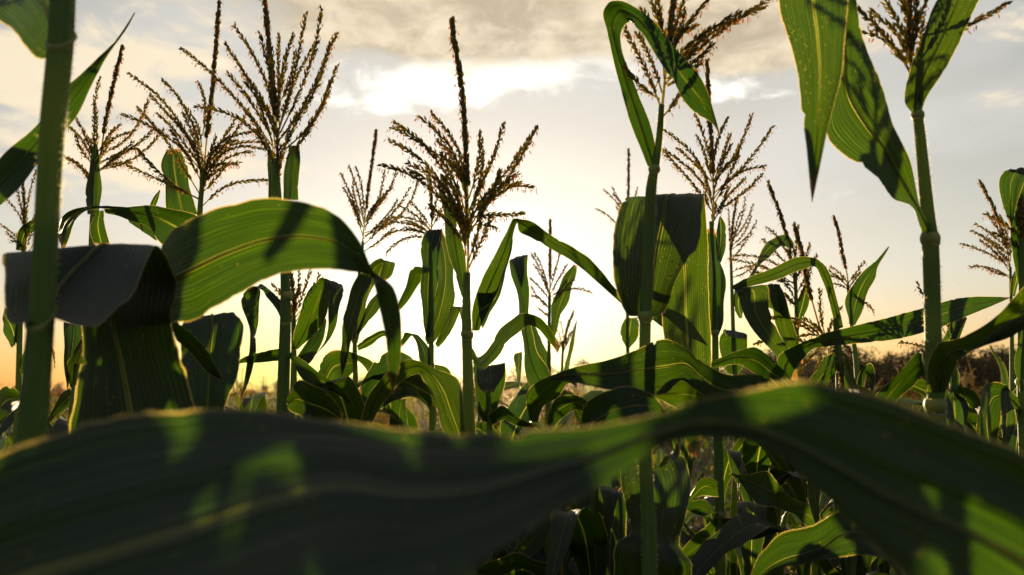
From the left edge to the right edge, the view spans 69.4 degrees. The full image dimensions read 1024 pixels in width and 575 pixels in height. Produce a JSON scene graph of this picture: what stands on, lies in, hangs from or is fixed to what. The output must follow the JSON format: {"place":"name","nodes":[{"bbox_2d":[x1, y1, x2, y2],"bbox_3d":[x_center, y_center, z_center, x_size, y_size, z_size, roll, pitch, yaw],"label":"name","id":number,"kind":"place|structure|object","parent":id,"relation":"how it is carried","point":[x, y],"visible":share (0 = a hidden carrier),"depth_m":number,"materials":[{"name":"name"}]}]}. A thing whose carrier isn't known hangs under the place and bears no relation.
{"place":"outdoors","nodes":[
{"label":"outdoors","id":0,"kind":"place"},
{"bbox_2d":[0,393,1001,573],"bbox_3d":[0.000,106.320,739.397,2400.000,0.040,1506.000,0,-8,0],"label":"ground","id":1,"kind":"structure","parent":0,"point":[696,469],"depth_m":21.94,"materials":[{"name":"soil"}]},
{"bbox_2d":[0,435,8,452],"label":"corn plant","id":2,"kind":"object","parent":1,"relation":"on","point":[4,444],"visible":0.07,"depth_m":2.07,"materials":[{"name":"green plant"}]},
{"bbox_2d":[0,410,13,435],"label":"corn plant","id":3,"kind":"object","parent":1,"relation":"on","point":[7,422],"visible":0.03,"depth_m":2.56,"materials":[{"name":"green plant"}]},
{"bbox_2d":[2,434,11,446],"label":"corn plant","id":4,"kind":"object","parent":1,"relation":"on","point":[9,437],"depth_m":5.98,"materials":[{"name":"green plant"}]},
{"bbox_2d":[0,169,62,448],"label":"corn plant","id":5,"kind":"object","parent":1,"relation":"on","point":[9,397],"visible":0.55,"depth_m":2.10,"materials":[{"name":"green plant"}]},
{"bbox_2d":[50,382,65,400],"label":"tree","id":6,"kind":"object","parent":1,"relation":"on","point":[58,385],"visible":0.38,"depth_m":138.75,"materials":[{"name":"brown plant"}]},
{"bbox_2d":[50,387,68,422],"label":"corn plant","id":7,"kind":"object","parent":1,"relation":"on","point":[53,393],"visible":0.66,"depth_m":17.33,"materials":[{"name":"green plant"}]},
{"bbox_2d":[53,417,67,435],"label":"corn plant","id":8,"kind":"object","parent":1,"relation":"on","point":[60,425],"visible":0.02,"depth_m":1.94,"materials":[{"name":"green plant"}]},
{"bbox_2d":[53,382,68,424],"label":"corn plant","id":9,"kind":"object","parent":1,"relation":"on","point":[58,415],"visible":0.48,"depth_m":16.29,"materials":[{"name":"green plant"}]},
{"bbox_2d":[0,12,134,204],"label":"corn plant","id":10,"kind":"object","parent":1,"relation":"on","point":[18,160],"visible":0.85,"depth_m":0.87,"materials":[{"name":"green plant"}]},
{"bbox_2d":[48,322,86,430],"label":"corn plant","id":11,"kind":"object","parent":1,"relation":"on","point":[74,360],"visible":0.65,"depth_m":1.49,"materials":[{"name":"green plant"}]},
{"bbox_2d":[0,0,194,447],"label":"corn plant","id":12,"kind":"object","parent":1,"relation":"on","point":[115,302],"visible":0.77,"depth_m":0.69,"materials":[{"name":"green plant"}]},
{"bbox_2d":[59,44,196,246],"bbox_3d":[-0.815,0.650,1.546,0.656,2.456,0.852,0,-8,0],"label":"corn plant","id":13,"kind":"object","parent":1,"relation":"on","point":[158,223],"visible":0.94,"depth_m":1.65,"materials":[{"name":"green plant"}]},
{"bbox_2d":[116,0,267,315],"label":"corn plant","id":14,"kind":"object","parent":1,"relation":"on","point":[175,180],"visible":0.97,"depth_m":1.56,"materials":[{"name":"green plant"}]},
{"bbox_2d":[232,378,250,408],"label":"corn plant","id":15,"kind":"object","parent":1,"relation":"on","point":[236,390],"visible":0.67,"depth_m":7.36,"materials":[{"name":"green plant"}]},
{"bbox_2d":[225,392,266,410],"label":"corn plant","id":16,"kind":"object","parent":1,"relation":"on","point":[256,402],"visible":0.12,"depth_m":1.48,"materials":[{"name":"green plant"}]},
{"bbox_2d":[229,368,269,407],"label":"corn plant","id":17,"kind":"object","parent":1,"relation":"on","point":[238,402],"visible":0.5,"depth_m":12.13,"materials":[{"name":"green plant"}]},
{"bbox_2d":[178,0,352,420],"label":"corn plant","id":18,"kind":"object","parent":1,"relation":"on","point":[301,398],"visible":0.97,"depth_m":1.32,"materials":[{"name":"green plant"}]},
{"bbox_2d":[259,376,275,411],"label":"corn plant","id":19,"kind":"object","parent":1,"relation":"on","point":[262,388],"visible":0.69,"depth_m":9.09,"materials":[{"name":"plant"}]},
{"bbox_2d":[161,197,401,408],"bbox_3d":[-0.347,0.843,0.704,0.383,1.837,0.838,3,-9,-20],"label":"corn plant","id":20,"kind":"object","parent":1,"relation":"on","point":[218,256],"visible":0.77,"depth_m":0.71,"materials":[{"name":"green plant"}]},
{"bbox_2d":[271,269,343,414],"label":"corn plant","id":21,"kind":"object","parent":1,"relation":"on","point":[322,296],"visible":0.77,"depth_m":1.58,"materials":[{"name":"green plant"}]},
{"bbox_2d":[305,377,367,423],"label":"corn plant","id":22,"kind":"object","parent":1,"relation":"on","point":[350,412],"visible":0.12,"depth_m":1.35,"materials":[{"name":"green plant"}]},
{"bbox_2d":[318,128,418,389],"bbox_3d":[-0.356,0.734,1.851,0.888,2.373,0.203,4,-9,-26],"label":"corn plant","id":23,"kind":"object","parent":1,"relation":"on","point":[357,317],"visible":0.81,"depth_m":1.95,"materials":[{"name":"green plant"}]},
{"bbox_2d":[375,412,389,426],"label":"corn plant","id":24,"kind":"object","parent":1,"relation":"on","point":[383,421],"visible":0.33,"depth_m":4.59,"materials":[{"name":"green plant"}]},
{"bbox_2d":[359,180,461,431],"bbox_3d":[-0.215,0.810,1.660,0.277,2.170,0.867,-5,-10,33],"label":"corn plant","id":25,"kind":"object","parent":1,"relation":"on","point":[441,311],"visible":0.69,"depth_m":1.76,"materials":[{"name":"green plant"}]},
{"bbox_2d":[406,398,420,430],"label":"corn plant","id":26,"kind":"object","parent":1,"relation":"on","point":[410,401],"visible":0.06,"depth_m":11.68,"materials":[{"name":"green plant"}]},
{"bbox_2d":[356,373,581,559],"bbox_3d":[0.015,1.030,1.541,0.954,1.693,0.449,5,-10,-33],"label":"corn plant","id":27,"kind":"object","parent":1,"relation":"on","point":[417,384],"visible":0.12,"depth_m":1.67,"materials":[{"name":"green plant"}]},
{"bbox_2d":[386,381,551,430],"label":"corn plant","id":28,"kind":"object","parent":1,"relation":"on","point":[412,421],"visible":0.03,"depth_m":1.93,"materials":[{"name":"green plant"}]},
{"bbox_2d":[378,406,576,574],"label":"corn plant","id":29,"kind":"object","parent":1,"relation":"on","point":[386,410],"visible":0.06,"depth_m":1.62,"materials":[{"name":"green plant"}]},
{"bbox_2d":[475,422,497,433],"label":"corn plant","id":30,"kind":"object","parent":1,"relation":"on","point":[478,428],"visible":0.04,"depth_m":1.94,"materials":[{"name":"green plant"}]},
{"bbox_2d":[473,363,534,573],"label":"corn plant","id":31,"kind":"object","parent":1,"relation":"on","point":[489,380],"visible":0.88,"depth_m":1.42,"materials":[{"name":"green plant"}]},
{"bbox_2d":[503,362,515,401],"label":"tree","id":32,"kind":"object","parent":1,"relation":"on","point":[508,376],"visible":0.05,"depth_m":125.23,"materials":[{"name":"brown plant"}]},
{"bbox_2d":[0,379,1023,574],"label":"corn plant","id":33,"kind":"object","parent":1,"relation":"on","point":[905,490],"visible":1,"depth_m":0.34,"materials":[{"name":"green plant"}]},
{"bbox_2d":[361,15,662,574],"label":"corn plant","id":34,"kind":"object","parent":1,"relation":"on","point":[456,409],"visible":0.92,"depth_m":1.21,"materials":[{"name":"green plant"}]},
{"bbox_2d":[504,365,525,401],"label":"tree","id":35,"kind":"object","parent":1,"relation":"on","point":[512,375],"visible":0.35,"depth_m":109.80,"materials":[{"name":"brown plant"}]},
{"bbox_2d":[498,501,576,557],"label":"corn plant","id":36,"kind":"object","parent":1,"relation":"on","point":[502,552],"visible":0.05,"depth_m":1.50,"materials":[{"name":"green plant"}]},
{"bbox_2d":[474,388,602,510],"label":"corn plant","id":37,"kind":"object","parent":1,"relation":"on","point":[591,394],"visible":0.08,"depth_m":2.22,"materials":[{"name":"green plant"}]},
{"bbox_2d":[509,255,587,557],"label":"corn plant","id":38,"kind":"object","parent":1,"relation":"on","point":[543,390],"visible":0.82,"depth_m":1.53,"materials":[{"name":"green plant"}]},
{"bbox_2d":[477,486,626,574],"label":"corn plant","id":39,"kind":"object","parent":1,"relation":"on","point":[526,556],"visible":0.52,"depth_m":1.33,"materials":[{"name":"green plant"}]},
{"bbox_2d":[551,365,566,389],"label":"tree","id":40,"kind":"object","parent":1,"relation":"on","point":[553,369],"visible":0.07,"depth_m":111.78,"materials":[{"name":"brown plant"}]},
{"bbox_2d":[567,386,585,427],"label":"corn plant","id":41,"kind":"object","parent":1,"relation":"on","point":[572,425],"visible":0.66,"depth_m":10.43,"materials":[{"name":"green plant"}]},
{"bbox_2d":[563,356,590,392],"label":"tree","id":42,"kind":"object","parent":1,"relation":"on","point":[580,362],"visible":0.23,"depth_m":106.82,"materials":[{"name":"brown plant"}]},
{"bbox_2d":[545,475,620,574],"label":"corn plant","id":43,"kind":"object","parent":1,"relation":"on","point":[581,527],"visible":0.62,"depth_m":1.29,"materials":[{"name":"green plant"}]},
{"bbox_2d":[555,310,636,468],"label":"corn plant","id":44,"kind":"object","parent":1,"relation":"on","point":[564,341],"visible":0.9,"depth_m":2.70,"materials":[{"name":"green plant"}]},
{"bbox_2d":[498,422,706,574],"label":"corn plant","id":45,"kind":"object","parent":1,"relation":"on","point":[674,446],"visible":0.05,"depth_m":1.93,"materials":[{"name":"green plant"}]},
{"bbox_2d":[568,148,638,531],"bbox_3d":[0.362,0.744,2.392,0.234,2.505,0.889,7,-11,-40],"label":"corn plant","id":46,"kind":"object","parent":1,"relation":"on","point":[629,332],"visible":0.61,"depth_m":2.52,"materials":[{"name":"green plant"}]},
{"bbox_2d":[529,218,694,537],"bbox_3d":[0.106,0.870,2.078,0.911,2.167,0.167,-2,-8,12],"label":"corn plant","id":47,"kind":"object","parent":1,"relation":"on","point":[560,301],"visible":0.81,"depth_m":2.17,"materials":[{"name":"green plant"}]},
{"bbox_2d":[651,397,662,467],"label":"corn plant","id":48,"kind":"object","parent":1,"relation":"on","point":[654,456],"visible":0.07,"depth_m":11.09,"materials":[{"name":"green plant"}]},
{"bbox_2d":[548,0,777,574],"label":"corn plant","id":49,"kind":"object","parent":1,"relation":"on","point":[648,288],"visible":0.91,"depth_m":1.05,"materials":[{"name":"green plant"}]},
{"bbox_2d":[616,462,714,574],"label":"corn plant","id":50,"kind":"object","parent":1,"relation":"on","point":[685,538],"visible":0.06,"depth_m":1.77,"materials":[{"name":"green plant"}]},
{"bbox_2d":[656,447,696,518],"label":"corn plant","id":51,"kind":"object","parent":1,"relation":"on","point":[662,459],"visible":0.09,"depth_m":4.72,"materials":[{"name":"green plant"}]},
{"bbox_2d":[679,441,712,522],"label":"corn plant","id":52,"kind":"object","parent":1,"relation":"on","point":[698,460],"visible":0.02,"depth_m":8.83,"materials":[{"name":"green plant"}]},
{"bbox_2d":[684,512,710,525],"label":"corn plant","id":53,"kind":"object","parent":1,"relation":"on","point":[689,517],"visible":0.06,"depth_m":2.98,"materials":[{"name":"green plant"}]},
{"bbox_2d":[691,472,713,530],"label":"corn plant","id":54,"kind":"object","parent":1,"relation":"on","point":[701,526],"visible":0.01,"depth_m":5.13,"materials":[{"name":"green plant"}]},
{"bbox_2d":[680,529,729,574],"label":"corn plant","id":55,"kind":"object","parent":1,"relation":"on","point":[726,560],"visible":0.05,"depth_m":2.30,"materials":[{"name":"green plant"}]},
{"bbox_2d":[689,439,731,525],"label":"corn plant","id":56,"kind":"object","parent":1,"relation":"on","point":[703,470],"visible":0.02,"depth_m":5.95,"materials":[{"name":"green plant"}]},
{"bbox_2d":[693,439,727,516],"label":"corn plant","id":57,"kind":"object","parent":1,"relation":"on","point":[709,440],"visible":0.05,"depth_m":7.74,"materials":[{"name":"green plant"}]},
{"bbox_2d":[701,439,729,517],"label":"corn plant","id":58,"kind":"object","parent":1,"relation":"on","point":[728,505],"visible":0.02,"depth_m":6.55,"materials":[{"name":"green plant"}]},
{"bbox_2d":[703,486,730,574],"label":"corn plant","id":59,"kind":"object","parent":1,"relation":"on","point":[709,500],"visible":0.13,"depth_m":3.08,"materials":[{"name":"green plant"}]},
{"bbox_2d":[615,196,821,574],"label":"corn plant","id":60,"kind":"object","parent":1,"relation":"on","point":[762,488],"visible":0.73,"depth_m":1.37,"materials":[{"name":"green plant"}]},
{"bbox_2d":[661,57,779,574],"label":"corn plant","id":61,"kind":"object","parent":1,"relation":"on","point":[717,281],"visible":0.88,"depth_m":1.52,"materials":[{"name":"green plant"}]},
{"bbox_2d":[724,500,730,559],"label":"corn plant","id":62,"kind":"object","parent":1,"relation":"on","point":[725,503],"visible":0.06,"depth_m":4.18,"materials":[{"name":"green plant"}]},
{"bbox_2d":[680,440,806,574],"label":"corn plant","id":63,"kind":"object","parent":1,"relation":"on","point":[689,461],"visible":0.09,"depth_m":1.90,"materials":[{"name":"green plant"}]},
{"bbox_2d":[723,441,802,574],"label":"corn plant","id":64,"kind":"object","parent":1,"relation":"on","point":[755,459],"visible":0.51,"depth_m":1.67,"materials":[{"name":"green plant"}]},
{"bbox_2d":[725,494,801,572],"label":"corn plant","id":65,"kind":"object","parent":1,"relation":"on","point":[792,568],"visible":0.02,"depth_m":3.75,"materials":[{"name":"green plant"}]},
{"bbox_2d":[724,179,818,574],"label":"corn plant","id":66,"kind":"object","parent":1,"relation":"on","point":[800,303],"visible":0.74,"depth_m":1.87,"materials":[{"name":"green plant"}]},
{"bbox_2d":[742,350,804,374],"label":"tree","id":67,"kind":"object","parent":1,"relation":"on","point":[772,356],"visible":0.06,"depth_m":87.01,"materials":[{"name":"brown plant"}]},
{"bbox_2d":[664,406,889,574],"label":"corn plant","id":68,"kind":"object","parent":1,"relation":"on","point":[796,486],"visible":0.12,"depth_m":1.59,"materials":[{"name":"green plant"}]},
{"bbox_2d":[794,356,814,381],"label":"tree","id":69,"kind":"object","parent":1,"relation":"on","point":[802,375],"visible":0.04,"depth_m":79.42,"materials":[{"name":"brown plant"}]},
{"bbox_2d":[788,514,829,574],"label":"corn plant","id":70,"kind":"object","parent":1,"relation":"on","point":[794,523],"visible":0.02,"depth_m":3.18,"materials":[{"name":"green plant"}]},
{"bbox_2d":[784,483,840,569],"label":"corn plant","id":71,"kind":"object","parent":1,"relation":"on","point":[823,500],"visible":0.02,"depth_m":2.86,"materials":[{"name":"green plant"}]},
{"bbox_2d":[737,214,897,574],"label":"corn plant","id":72,"kind":"object","parent":1,"relation":"on","point":[856,295],"visible":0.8,"depth_m":1.92,"materials":[{"name":"green plant"}]},
{"bbox_2d":[800,356,835,383],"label":"tree","id":73,"kind":"object","parent":1,"relation":"on","point":[810,365],"visible":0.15,"depth_m":84.46,"materials":[{"name":"brown plant"}]},
{"bbox_2d":[778,385,871,574],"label":"corn plant","id":74,"kind":"object","parent":1,"relation":"on","point":[863,389],"visible":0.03,"depth_m":1.78,"materials":[{"name":"green plant"}]},
{"bbox_2d":[753,468,902,574],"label":"corn plant","id":75,"kind":"object","parent":1,"relation":"on","point":[779,476],"visible":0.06,"depth_m":1.56,"materials":[{"name":"green plant"}]},
{"bbox_2d":[807,345,869,387],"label":"tree","id":76,"kind":"object","parent":1,"relation":"on","point":[819,353],"visible":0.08,"depth_m":89.66,"materials":[{"name":"brown plant"}]},
{"bbox_2d":[789,507,891,571],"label":"corn plant","id":77,"kind":"object","parent":1,"relation":"on","point":[875,566],"visible":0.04,"depth_m":2.53,"materials":[{"name":"green plant"}]},
{"bbox_2d":[826,352,860,385],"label":"tree","id":78,"kind":"object","parent":1,"relation":"on","point":[834,384],"visible":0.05,"depth_m":82.62,"materials":[{"name":"brown plant"}]},
{"bbox_2d":[801,511,891,574],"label":"corn plant","id":79,"kind":"object","parent":1,"relation":"on","point":[832,512],"visible":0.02,"depth_m":2.34,"materials":[{"name":"green plant"}]},
{"bbox_2d":[820,508,876,567],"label":"corn plant","id":80,"kind":"object","parent":1,"relation":"on","point":[826,513],"visible":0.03,"depth_m":2.68,"materials":[{"name":"green plant"}]},
{"bbox_2d":[691,221,1008,574],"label":"corn plant","id":81,"kind":"object","parent":1,"relation":"on","point":[758,301],"visible":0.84,"depth_m":1.35,"materials":[{"name":"green plant"}]},
{"bbox_2d":[828,346,878,385],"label":"tree","id":82,"kind":"object","parent":1,"relation":"on","point":[860,355],"visible":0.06,"depth_m":86.53,"materials":[{"name":"brown plant"}]},
{"bbox_2d":[838,555,872,574],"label":"corn plant","id":83,"kind":"object","parent":1,"relation":"on","point":[860,564],"visible":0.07,"depth_m":1.43,"materials":[{"name":"green plant"}]},
{"bbox_2d":[853,354,893,389],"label":"tree","id":84,"kind":"object","parent":1,"relation":"on","point":[873,363],"visible":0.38,"depth_m":80.62,"materials":[{"name":"brown plant"}]},
{"bbox_2d":[866,571,887,574],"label":"corn plant","id":85,"kind":"object","parent":1,"relation":"on","point":[876,573],"visible":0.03,"depth_m":1.54,"materials":[{"name":"green plant"}]},
{"bbox_2d":[857,346,903,388],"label":"tree","id":86,"kind":"object","parent":1,"relation":"on","point":[872,352],"visible":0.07,"depth_m":93.94,"materials":[{"name":"brown plant"}]},
{"bbox_2d":[751,0,1023,574],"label":"corn plant","id":87,"kind":"object","parent":1,"relation":"on","point":[844,106],"visible":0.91,"depth_m":0.90,"materials":[{"name":"green plant"}]},
{"bbox_2d":[797,281,980,574],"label":"corn plant","id":88,"kind":"object","parent":1,"relation":"on","point":[960,400],"visible":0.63,"depth_m":1.57,"materials":[{"name":"green plant"}]},
{"bbox_2d":[874,350,904,373],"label":"tree","id":89,"kind":"object","parent":1,"relation":"on","point":[887,356],"visible":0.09,"depth_m":94.65,"materials":[{"name":"brown plant"}]},
{"bbox_2d":[875,356,912,398],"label":"tree","id":90,"kind":"object","parent":1,"relation":"on","point":[895,373],"visible":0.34,"depth_m":81.06,"materials":[{"name":"brown plant"}]},
{"bbox_2d":[882,350,924,405],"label":"tree","id":91,"kind":"object","parent":1,"relation":"on","point":[902,358],"visible":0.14,"depth_m":90.16,"materials":[{"name":"brown plant"}]},
{"bbox_2d":[892,361,924,406],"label":"tree","id":92,"kind":"object","parent":1,"relation":"on","point":[916,394],"visible":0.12,"depth_m":80.77,"materials":[{"name":"brown plant"}]},
{"bbox_2d":[901,339,976,388],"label":"tree","id":93,"kind":"object","parent":1,"relation":"on","point":[912,348],"visible":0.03,"depth_m":90.70,"materials":[{"name":"brown plant"}]},
{"bbox_2d":[873,379,1017,449],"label":"corn plant","id":94,"kind":"object","parent":1,"relation":"on","point":[920,388],"visible":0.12,"depth_m":1.78,"materials":[{"name":"green plant"}]},
{"bbox_2d":[896,179,1017,441],"bbox_3d":[1.290,0.800,1.806,0.803,2.230,0.263,-5,-9,30],"label":"corn plant","id":95,"kind":"object","parent":1,"relation":"on","point":[1013,283],"visible":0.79,"depth_m":1.97,"materials":[{"name":"green plant"}]},
{"bbox_2d":[947,354,979,390],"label":"tree","id":96,"kind":"object","parent":1,"relation":"on","point":[966,371],"visible":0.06,"depth_m":88.20,"materials":[{"name":"brown plant"}]},
{"bbox_2d":[959,367,973,386],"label":"corn plant","id":97,"kind":"object","parent":1,"relation":"on","point":[965,384],"visible":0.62,"depth_m":10.27,"materials":[{"name":"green plant"}]},
{"bbox_2d":[960,359,1000,432],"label":"corn plant","id":98,"kind":"object","parent":1,"relation":"on","point":[972,375],"visible":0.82,"depth_m":8.75,"materials":[{"name":"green plant"}]},
{"bbox_2d":[960,354,1008,397],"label":"tree","id":99,"kind":"object","parent":1,"relation":"on","point":[977,364],"visible":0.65,"depth_m":80.46,"materials":[{"name":"brown plant"}]},
{"bbox_2d":[957,348,1016,389],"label":"tree","id":100,"kind":"object","parent":1,"relation":"on","point":[980,368],"visible":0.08,"depth_m":88.74,"materials":[{"name":"brown plant"}]},
{"bbox_2d":[960,343,1016,391],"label":"tree","id":101,"kind":"object","parent":1,"relation":"on","point":[1003,356],"visible":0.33,"depth_m":85.31,"materials":[{"name":"brown plant"}]},
{"bbox_2d":[977,167,1023,452],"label":"corn plant","id":102,"kind":"object","parent":1,"relation":"on","point":[997,398],"visible":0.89,"depth_m":1.23,"materials":[{"name":"green plant"}]},
{"bbox_2d":[3,381,1001,433],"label":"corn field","id":103,"kind":"structure","parent":0,"point":[425,408],"depth_m":31.74,"materials":[{"name":"green plant"}]},
{"bbox_2d":[0,0,1023,392],"label":"sky","id":104,"kind":"structure","parent":0,"point":[549,65],"materials":[{"name":"white"}]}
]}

